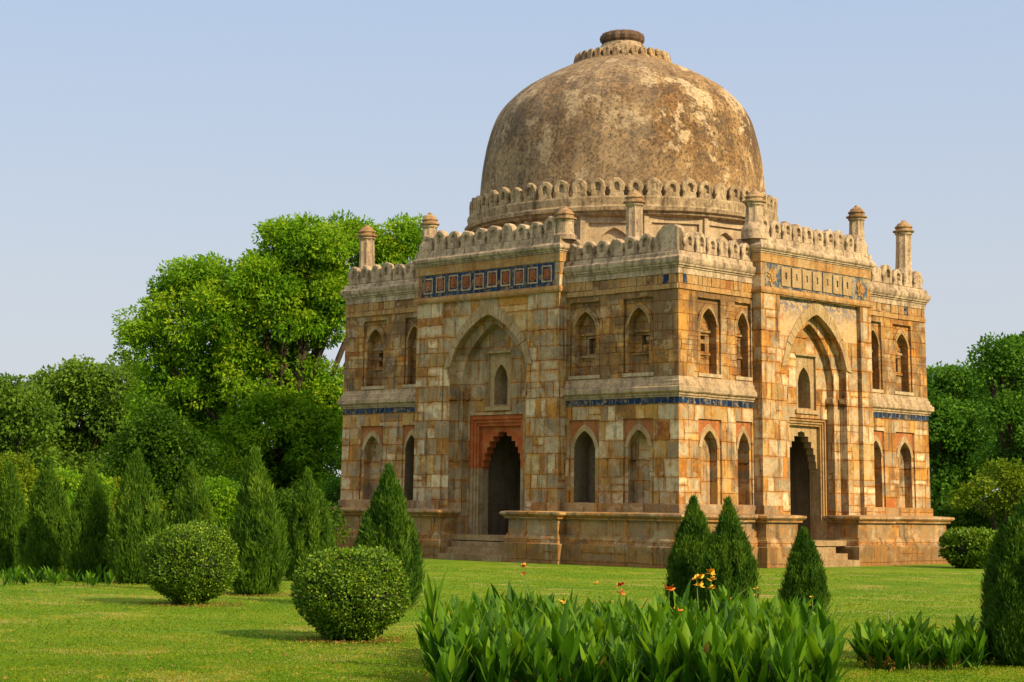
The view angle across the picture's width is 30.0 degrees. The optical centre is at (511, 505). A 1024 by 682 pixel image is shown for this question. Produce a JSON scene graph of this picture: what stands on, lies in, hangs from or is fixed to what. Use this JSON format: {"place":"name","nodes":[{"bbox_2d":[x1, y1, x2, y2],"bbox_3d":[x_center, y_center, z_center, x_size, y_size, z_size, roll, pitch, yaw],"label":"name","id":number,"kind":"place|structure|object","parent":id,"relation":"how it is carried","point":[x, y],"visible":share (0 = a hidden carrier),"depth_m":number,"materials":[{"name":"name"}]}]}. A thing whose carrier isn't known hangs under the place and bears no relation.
{"place":"outdoors","nodes":[
{"label":"outdoors","id":0,"kind":"place"},
{"bbox_2d":[0,513,1023,681],"bbox_3d":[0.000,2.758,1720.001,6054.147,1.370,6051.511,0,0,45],"label":"lawn","id":1,"kind":"structure","parent":0,"point":[932,569],"depth_m":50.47,"materials":[{"name":"green plant"}]},
{"bbox_2d":[0,460,27,572],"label":"conifer","id":2,"kind":"object","parent":1,"relation":"on","point":[13,512],"visible":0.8,"depth_m":67.09,"materials":[{"name":"green plant"}]},
{"bbox_2d":[0,451,62,520],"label":"shrub","id":3,"kind":"object","parent":1,"relation":"on","point":[29,478],"visible":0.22,"depth_m":87.81,"materials":[{"name":"green plant"}]},
{"bbox_2d":[0,371,65,484],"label":"spreading tree","id":4,"kind":"object","parent":1,"relation":"on","point":[23,417],"visible":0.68,"depth_m":155.49,"materials":[{"name":"green plant"}]},
{"bbox_2d":[15,456,70,575],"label":"conifer","id":5,"kind":"object","parent":1,"relation":"on","point":[40,535],"visible":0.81,"depth_m":64.10,"materials":[{"name":"green plant"}]},
{"bbox_2d":[26,466,118,515],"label":"shrub","id":6,"kind":"object","parent":1,"relation":"on","point":[70,478],"visible":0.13,"depth_m":91.75,"materials":[{"name":"green plant"}]},
{"bbox_2d":[4,354,143,500],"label":"spreading tree","id":7,"kind":"object","parent":1,"relation":"on","point":[85,389],"visible":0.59,"depth_m":162.69,"materials":[{"name":"green plant"}]},
{"bbox_2d":[59,459,113,580],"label":"conifer","id":8,"kind":"object","parent":1,"relation":"on","point":[85,533],"visible":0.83,"depth_m":61.37,"materials":[{"name":"green plant"}]},
{"bbox_2d":[101,476,166,516],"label":"shrub","id":9,"kind":"object","parent":1,"relation":"on","point":[113,499],"visible":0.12,"depth_m":95.46,"materials":[{"name":"green plant"}]},
{"bbox_2d":[102,448,169,584],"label":"conifer","id":10,"kind":"object","parent":1,"relation":"on","point":[136,520],"visible":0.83,"depth_m":59.93,"materials":[{"name":"green plant"}]},
{"bbox_2d":[105,352,167,479],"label":"spreading tree","id":11,"kind":"object","parent":1,"relation":"on","point":[113,359],"visible":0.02,"depth_m":170.83,"materials":[{"name":"green plant"}]},
{"bbox_2d":[96,393,241,521],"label":"dark tree","id":12,"kind":"object","parent":1,"relation":"on","point":[175,438],"visible":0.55,"depth_m":103.49,"materials":[{"name":"green plant"}]},
{"bbox_2d":[138,520,240,604],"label":"clipped bush","id":13,"kind":"object","parent":1,"relation":"on","point":[194,564],"visible":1,"depth_m":47.95,"materials":[{"name":"green plant"}]},
{"bbox_2d":[164,460,223,534],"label":"conifer","id":14,"kind":"object","parent":1,"relation":"on","point":[193,501],"visible":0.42,"depth_m":62.75,"materials":[{"name":"green plant"}]},
{"bbox_2d":[172,475,240,535],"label":"shrub","id":15,"kind":"object","parent":1,"relation":"on","point":[222,492],"visible":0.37,"depth_m":89.07,"materials":[{"name":"green plant"}]},
{"bbox_2d":[224,445,290,595],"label":"conifer","id":16,"kind":"object","parent":1,"relation":"on","point":[255,530],"visible":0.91,"depth_m":53.86,"materials":[{"name":"green plant"}]},
{"bbox_2d":[111,209,425,499],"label":"leafy tree","id":17,"kind":"object","parent":1,"relation":"on","point":[272,305],"visible":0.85,"depth_m":119.34,"materials":[{"name":"green plant"}]},
{"bbox_2d":[282,465,337,580],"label":"conifer","id":18,"kind":"object","parent":1,"relation":"on","point":[308,522],"visible":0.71,"depth_m":63.99,"materials":[{"name":"green plant"}]},
{"bbox_2d":[273,487,352,544],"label":"shrub","id":19,"kind":"object","parent":1,"relation":"on","point":[283,501],"visible":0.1,"depth_m":91.43,"materials":[{"name":"green plant"}]},
{"bbox_2d":[317,474,340,506],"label":"shrub","id":20,"kind":"object","parent":1,"relation":"on","point":[333,489],"visible":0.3,"depth_m":111.35,"materials":[{"name":"green plant"}]},
{"bbox_2d":[289,544,412,641],"bbox_3d":[-3.079,1.735,36.794,2.323,1.956,2.370,0,0,45],"label":"clipped bush","id":21,"kind":"object","parent":1,"relation":"on","point":[359,593],"visible":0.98,"depth_m":36.19,"materials":[{"name":"green plant"}]},
{"bbox_2d":[352,462,425,607],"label":"conifer","id":22,"kind":"object","parent":1,"relation":"on","point":[387,523],"visible":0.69,"depth_m":48.38,"materials":[{"name":"green plant"}]},
{"bbox_2d":[418,570,451,627],"bbox_3d":[-1.214,1.858,30.485,0.526,1.708,0.433,0,0,7],"label":"canna plant","id":23,"kind":"object","parent":1,"relation":"on","point":[432,605],"visible":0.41,"depth_m":30.42,"materials":[{"name":"green plant"}]},
{"bbox_2d":[417,601,460,681],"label":"canna plant","id":24,"kind":"object","parent":1,"relation":"on","point":[442,618],"visible":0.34,"depth_m":28.27,"materials":[{"name":"green plant"}]},
{"bbox_2d":[422,616,459,680],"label":"canna plant","id":25,"kind":"object","parent":1,"relation":"on","point":[436,636],"visible":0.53,"depth_m":26.22,"materials":[{"name":"green plant"}]},
{"bbox_2d":[428,643,464,681],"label":"canna plant","id":26,"kind":"object","parent":1,"relation":"on","point":[446,668],"visible":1,"depth_m":24.73,"materials":[{"name":"green plant"}]},
{"bbox_2d":[434,621,480,681],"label":"canna plant","id":27,"kind":"object","parent":1,"relation":"on","point":[463,668],"visible":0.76,"depth_m":24.99,"materials":[{"name":"green plant"}]},
{"bbox_2d":[445,599,479,626],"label":"canna plant","id":28,"kind":"object","parent":1,"relation":"on","point":[470,609],"visible":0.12,"depth_m":29.16,"materials":[{"name":"green plant"}]},
{"bbox_2d":[444,628,482,681],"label":"canna plant","id":29,"kind":"object","parent":1,"relation":"on","point":[453,639],"visible":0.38,"depth_m":25.42,"materials":[{"name":"green plant"}]},
{"bbox_2d":[467,634,492,681],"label":"canna plant","id":30,"kind":"object","parent":1,"relation":"on","point":[478,669],"visible":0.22,"depth_m":25.17,"materials":[{"name":"green plant"}]},
{"bbox_2d":[461,606,500,681],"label":"canna plant","id":31,"kind":"object","parent":1,"relation":"on","point":[473,639],"visible":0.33,"depth_m":25.57,"materials":[{"name":"green plant"}]},
{"bbox_2d":[477,601,503,628],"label":"canna plant","id":32,"kind":"object","parent":1,"relation":"on","point":[482,609],"visible":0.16,"depth_m":29.95,"materials":[{"name":"green plant"}]},
{"bbox_2d":[475,603,505,640],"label":"canna plant","id":33,"kind":"object","parent":1,"relation":"on","point":[489,618],"visible":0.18,"depth_m":27.42,"materials":[{"name":"green plant"}]},
{"bbox_2d":[475,623,516,681],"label":"canna plant","id":34,"kind":"object","parent":1,"relation":"on","point":[497,666],"visible":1,"depth_m":24.79,"materials":[{"name":"green plant"}]},
{"bbox_2d":[478,608,517,639],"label":"canna plant","id":35,"kind":"object","parent":1,"relation":"on","point":[499,620],"visible":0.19,"depth_m":27.50,"materials":[{"name":"green plant"}]},
{"bbox_2d":[495,581,530,617],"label":"canna plant","id":36,"kind":"object","parent":1,"relation":"on","point":[512,600],"visible":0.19,"depth_m":32.06,"materials":[{"name":"green plant"}]},
{"bbox_2d":[500,596,533,619],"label":"canna plant","id":37,"kind":"object","parent":1,"relation":"on","point":[507,608],"visible":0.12,"depth_m":30.52,"materials":[{"name":"green plant"}]},
{"bbox_2d":[504,625,536,681],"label":"canna plant","id":38,"kind":"object","parent":1,"relation":"on","point":[520,651],"visible":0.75,"depth_m":25.09,"materials":[{"name":"green plant"}]},
{"bbox_2d":[504,586,537,612],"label":"canna plant","id":39,"kind":"object","parent":1,"relation":"on","point":[521,598],"visible":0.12,"depth_m":33.78,"materials":[{"name":"green plant"}]},
{"bbox_2d":[508,597,543,626],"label":"canna plant","id":40,"kind":"object","parent":1,"relation":"on","point":[529,613],"visible":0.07,"depth_m":27.52,"materials":[{"name":"green plant"}]},
{"bbox_2d":[511,613,545,645],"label":"canna plant","id":41,"kind":"object","parent":1,"relation":"on","point":[540,634],"visible":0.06,"depth_m":26.05,"materials":[{"name":"green plant"}]},
{"bbox_2d":[526,583,554,615],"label":"canna plant","id":42,"kind":"object","parent":1,"relation":"on","point":[541,601],"visible":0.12,"depth_m":33.76,"materials":[{"name":"green plant"}]},
{"bbox_2d":[521,626,565,681],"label":"canna plant","id":43,"kind":"object","parent":1,"relation":"on","point":[542,658],"visible":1,"depth_m":24.68,"materials":[{"name":"green plant"}]},
{"bbox_2d":[544,592,582,619],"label":"canna plant","id":44,"kind":"object","parent":1,"relation":"on","point":[550,604],"visible":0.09,"depth_m":30.81,"materials":[{"name":"green plant"}]},
{"bbox_2d":[540,600,591,681],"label":"canna plant","id":45,"kind":"object","parent":1,"relation":"on","point":[561,643],"visible":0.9,"depth_m":24.84,"materials":[{"name":"green plant"}]},
{"bbox_2d":[566,628,598,681],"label":"canna plant","id":46,"kind":"object","parent":1,"relation":"on","point":[591,637],"visible":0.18,"depth_m":25.65,"materials":[{"name":"green plant"}]},
{"bbox_2d":[577,637,607,681],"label":"canna plant","id":47,"kind":"object","parent":1,"relation":"on","point":[591,670],"visible":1,"depth_m":24.83,"materials":[{"name":"green plant"}]},
{"bbox_2d":[584,611,616,642],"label":"canna plant","id":48,"kind":"object","parent":1,"relation":"on","point":[597,623],"visible":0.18,"depth_m":26.96,"materials":[{"name":"green plant"}]},
{"bbox_2d":[590,592,625,619],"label":"canna plant","id":49,"kind":"object","parent":1,"relation":"on","point":[605,607],"visible":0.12,"depth_m":31.94,"materials":[{"name":"green plant"}]},
{"bbox_2d":[598,642,626,681],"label":"canna plant","id":50,"kind":"object","parent":1,"relation":"on","point":[606,675],"visible":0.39,"depth_m":25.10,"materials":[{"name":"green plant"}]},
{"bbox_2d":[597,617,628,651],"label":"canna plant","id":51,"kind":"object","parent":1,"relation":"on","point":[612,627],"visible":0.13,"depth_m":26.46,"materials":[{"name":"green plant"}]},
{"bbox_2d":[604,625,628,662],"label":"canna plant","id":52,"kind":"object","parent":1,"relation":"on","point":[612,643],"visible":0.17,"depth_m":26.21,"materials":[{"name":"green plant"}]},
{"bbox_2d":[606,615,641,645],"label":"canna plant","id":53,"kind":"object","parent":1,"relation":"on","point":[625,632],"visible":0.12,"depth_m":26.83,"materials":[{"name":"green plant"}]},
{"bbox_2d":[608,636,650,681],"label":"canna plant","id":54,"kind":"object","parent":1,"relation":"on","point":[622,669],"visible":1,"depth_m":24.76,"materials":[{"name":"green plant"}]},
{"bbox_2d":[613,599,646,621],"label":"canna plant","id":55,"kind":"object","parent":1,"relation":"on","point":[629,608],"visible":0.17,"depth_m":30.29,"materials":[{"name":"green plant"}]},
{"bbox_2d":[623,622,650,681],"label":"canna plant","id":56,"kind":"object","parent":1,"relation":"on","point":[634,638],"visible":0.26,"depth_m":26.42,"materials":[{"name":"green plant"}]},
{"bbox_2d":[330,29,954,568],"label":"domed tomb","id":57,"kind":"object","parent":1,"relation":"on","point":[622,317],"visible":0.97,"depth_m":91.78,"materials":[{"name":"stone"}]},
{"bbox_2d":[627,595,684,636],"bbox_3d":[1.961,1.994,26.771,0.801,1.518,0.660,0,0,-17],"label":"canna plant","id":58,"kind":"object","parent":1,"relation":"on","point":[653,610],"visible":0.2,"depth_m":26.78,"materials":[{"name":"green plant"}]},
{"bbox_2d":[636,619,685,681],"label":"canna plant","id":59,"kind":"object","parent":1,"relation":"on","point":[656,667],"visible":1,"depth_m":24.74,"materials":[{"name":"green plant"}]},
{"bbox_2d":[647,625,679,680],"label":"canna plant","id":60,"kind":"object","parent":1,"relation":"on","point":[663,634],"visible":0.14,"depth_m":25.66,"materials":[{"name":"green plant"}]},
{"bbox_2d":[642,609,686,674],"bbox_3d":[2.105,2.076,26.226,0.646,1.342,0.783,0,0,3],"label":"canna plant","id":61,"kind":"object","parent":1,"relation":"on","point":[658,619],"visible":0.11,"depth_m":26.14,"materials":[{"name":"green plant"}]},
{"bbox_2d":[666,626,702,681],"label":"canna plant","id":62,"kind":"object","parent":1,"relation":"on","point":[678,665],"visible":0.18,"depth_m":25.36,"materials":[{"name":"green plant"}]},
{"bbox_2d":[662,494,711,606],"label":"conifer","id":63,"kind":"object","parent":1,"relation":"on","point":[686,554],"visible":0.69,"depth_m":46.58,"materials":[{"name":"green plant"}]},
{"bbox_2d":[671,580,705,614],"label":"canna plant","id":64,"kind":"object","parent":1,"relation":"on","point":[684,600],"visible":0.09,"depth_m":32.95,"materials":[{"name":"green plant"}]},
{"bbox_2d":[687,610,704,671],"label":"canna plant","id":65,"kind":"object","parent":1,"relation":"on","point":[692,624],"visible":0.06,"depth_m":25.67,"materials":[{"name":"green plant"}]},
{"bbox_2d":[673,615,724,681],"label":"canna plant","id":66,"kind":"object","parent":1,"relation":"on","point":[688,648],"visible":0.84,"depth_m":24.88,"materials":[{"name":"green plant"}]},
{"bbox_2d":[693,620,733,681],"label":"canna plant","id":67,"kind":"object","parent":1,"relation":"on","point":[712,667],"visible":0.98,"depth_m":24.66,"materials":[{"name":"green plant"}]},
{"bbox_2d":[706,587,742,619],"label":"canna plant","id":68,"kind":"object","parent":1,"relation":"on","point":[721,609],"visible":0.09,"depth_m":30.58,"materials":[{"name":"green plant"}]},
{"bbox_2d":[693,494,761,611],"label":"conifer","id":69,"kind":"object","parent":1,"relation":"on","point":[729,559],"visible":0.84,"depth_m":44.81,"materials":[{"name":"green plant"}]},
{"bbox_2d":[715,605,742,638],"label":"canna plant","id":70,"kind":"object","parent":1,"relation":"on","point":[725,627],"visible":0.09,"depth_m":26.66,"materials":[{"name":"green plant"}]},
{"bbox_2d":[710,589,749,621],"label":"canna plant","id":71,"kind":"object","parent":1,"relation":"on","point":[745,602],"visible":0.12,"depth_m":30.77,"materials":[{"name":"green plant"}]},
{"bbox_2d":[719,644,753,681],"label":"canna plant","id":72,"kind":"object","parent":1,"relation":"on","point":[739,672],"visible":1,"depth_m":24.59,"materials":[{"name":"green plant"}]},
{"bbox_2d":[717,619,759,681],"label":"canna plant","id":73,"kind":"object","parent":1,"relation":"on","point":[743,642],"visible":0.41,"depth_m":25.15,"materials":[{"name":"green plant"}]},
{"bbox_2d":[738,586,766,620],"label":"canna plant","id":74,"kind":"object","parent":1,"relation":"on","point":[753,606],"visible":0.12,"depth_m":31.07,"materials":[{"name":"green plant"}]},
{"bbox_2d":[736,624,769,673],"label":"canna plant","id":75,"kind":"object","parent":1,"relation":"on","point":[758,645],"visible":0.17,"depth_m":25.51,"materials":[{"name":"green plant"}]},
{"bbox_2d":[736,600,779,624],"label":"canna plant","id":76,"kind":"object","parent":1,"relation":"on","point":[763,607],"visible":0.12,"depth_m":29.54,"materials":[{"name":"green plant"}]},
{"bbox_2d":[743,637,777,681],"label":"canna plant","id":77,"kind":"object","parent":1,"relation":"on","point":[759,667],"visible":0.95,"depth_m":24.82,"materials":[{"name":"green plant"}]},
{"bbox_2d":[747,603,781,633],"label":"canna plant","id":78,"kind":"object","parent":1,"relation":"on","point":[770,616],"visible":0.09,"depth_m":29.25,"materials":[{"name":"green plant"}]},
{"bbox_2d":[760,603,807,654],"bbox_3d":[3.704,2.051,26.094,0.615,1.450,0.733,0,0,30],"label":"canna plant","id":79,"kind":"object","parent":1,"relation":"on","point":[790,623],"visible":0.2,"depth_m":26.00,"materials":[{"name":"green plant"}]},
{"bbox_2d":[764,600,809,642],"bbox_3d":[3.918,2.051,27.138,0.670,1.453,0.694,0,0,33],"label":"canna plant","id":80,"kind":"object","parent":1,"relation":"on","point":[787,608],"visible":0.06,"depth_m":26.93,"materials":[{"name":"green plant"}]},
{"bbox_2d":[764,636,812,681],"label":"canna plant","id":81,"kind":"object","parent":1,"relation":"on","point":[782,668],"visible":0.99,"depth_m":24.61,"materials":[{"name":"green plant"}]},
{"bbox_2d":[767,620,810,681],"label":"canna plant","id":82,"kind":"object","parent":1,"relation":"on","point":[799,643],"visible":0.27,"depth_m":25.29,"materials":[{"name":"green plant"}]},
{"bbox_2d":[781,599,818,636],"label":"canna plant","id":83,"kind":"object","parent":1,"relation":"on","point":[804,615],"visible":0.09,"depth_m":28.47,"materials":[{"name":"green plant"}]},
{"bbox_2d":[777,526,830,611],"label":"conifer","id":84,"kind":"object","parent":1,"relation":"on","point":[805,574],"visible":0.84,"depth_m":47.00,"materials":[{"name":"green plant"}]},
{"bbox_2d":[801,643,813,681],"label":"canna plant","id":85,"kind":"object","parent":1,"relation":"on","point":[805,668],"visible":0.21,"depth_m":25.91,"materials":[{"name":"green plant"}]},
{"bbox_2d":[802,605,845,675],"bbox_3d":[4.460,2.093,27.218,0.674,1.374,0.591,0,0,34],"label":"canna plant","id":86,"kind":"object","parent":1,"relation":"on","point":[823,622],"visible":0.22,"depth_m":27.10,"materials":[{"name":"green plant"}]},
{"bbox_2d":[804,621,856,681],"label":"canna plant","id":87,"kind":"object","parent":1,"relation":"on","point":[825,657],"visible":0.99,"depth_m":25.16,"materials":[{"name":"green plant"}]},
{"bbox_2d":[853,615,891,663],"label":"canna plant","id":88,"kind":"object","parent":1,"relation":"on","point":[872,624],"visible":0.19,"depth_m":32.50,"materials":[{"name":"green plant"}]},
{"bbox_2d":[855,624,891,671],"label":"canna plant","id":89,"kind":"object","parent":1,"relation":"on","point":[877,661],"visible":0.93,"depth_m":31.74,"materials":[{"name":"green plant"}]},
{"bbox_2d":[865,626,897,669],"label":"canna plant","id":90,"kind":"object","parent":1,"relation":"on","point":[890,651],"visible":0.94,"depth_m":31.71,"materials":[{"name":"green plant"}]},
{"bbox_2d":[877,628,909,671],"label":"canna plant","id":91,"kind":"object","parent":1,"relation":"on","point":[897,652],"visible":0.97,"depth_m":31.60,"materials":[{"name":"green plant"}]},
{"bbox_2d":[888,623,931,671],"bbox_3d":[6.576,2.382,31.729,0.594,0.865,0.712,0,0,42],"label":"canna plant","id":92,"kind":"object","parent":1,"relation":"on","point":[912,642],"visible":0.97,"depth_m":31.62,"materials":[{"name":"green plant"}]},
{"bbox_2d":[896,610,929,654],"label":"canna plant","id":93,"kind":"object","parent":1,"relation":"on","point":[912,623],"visible":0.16,"depth_m":33.42,"materials":[{"name":"green plant"}]},
{"bbox_2d":[916,631,940,670],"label":"canna plant","id":94,"kind":"object","parent":1,"relation":"on","point":[928,657],"visible":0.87,"depth_m":31.96,"materials":[{"name":"green plant"}]},
{"bbox_2d":[924,629,956,669],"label":"canna plant","id":95,"kind":"object","parent":1,"relation":"on","point":[939,655],"visible":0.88,"depth_m":32.06,"materials":[{"name":"green plant"}]},
{"bbox_2d":[932,632,969,670],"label":"canna plant","id":96,"kind":"object","parent":1,"relation":"on","point":[952,655],"visible":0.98,"depth_m":31.85,"materials":[{"name":"green plant"}]},
{"bbox_2d":[951,613,978,639],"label":"canna plant","id":97,"kind":"object","parent":1,"relation":"on","point":[959,624],"visible":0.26,"depth_m":33.73,"materials":[{"name":"green plant"}]},
{"bbox_2d":[937,526,997,568],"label":"clipped hedge","id":98,"kind":"object","parent":1,"relation":"on","point":[966,548],"visible":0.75,"depth_m":89.74,"materials":[{"name":"green plant"}]},
{"bbox_2d":[926,357,1023,526],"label":"broad tree","id":99,"kind":"object","parent":1,"relation":"on","point":[956,436],"visible":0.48,"depth_m":136.32,"materials":[{"name":"green plant"}]},
{"bbox_2d":[931,492,1018,530],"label":"undergrowth bush","id":100,"kind":"object","parent":1,"relation":"on","point":[967,518],"visible":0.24,"depth_m":116.45,"materials":[{"name":"green plant"}]},
{"bbox_2d":[959,629,990,669],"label":"canna plant","id":101,"kind":"object","parent":1,"relation":"on","point":[973,646],"visible":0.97,"depth_m":32.15,"materials":[{"name":"green plant"}]},
{"bbox_2d":[960,620,991,664],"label":"canna plant","id":102,"kind":"object","parent":1,"relation":"on","point":[969,630],"visible":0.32,"depth_m":32.98,"materials":[{"name":"green plant"}]},
{"bbox_2d":[943,457,1023,530],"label":"young tree","id":103,"kind":"object","parent":1,"relation":"on","point":[997,477],"visible":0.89,"depth_m":113.93,"materials":[{"name":"green plant"}]},
{"bbox_2d":[965,331,1023,505],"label":"tall tree","id":104,"kind":"object","parent":1,"relation":"on","point":[1004,360],"visible":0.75,"depth_m":123.31,"materials":[{"name":"green plant"}]},
{"bbox_2d":[977,496,1023,666],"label":"conifer","id":105,"kind":"object","parent":1,"relation":"on","point":[1002,608],"visible":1,"depth_m":32.75,"materials":[{"name":"green plant"}]},
{"bbox_2d":[0,0,1023,500],"label":"sky","id":106,"kind":"structure","parent":0,"point":[136,135],"materials":[{"name":"blue"}]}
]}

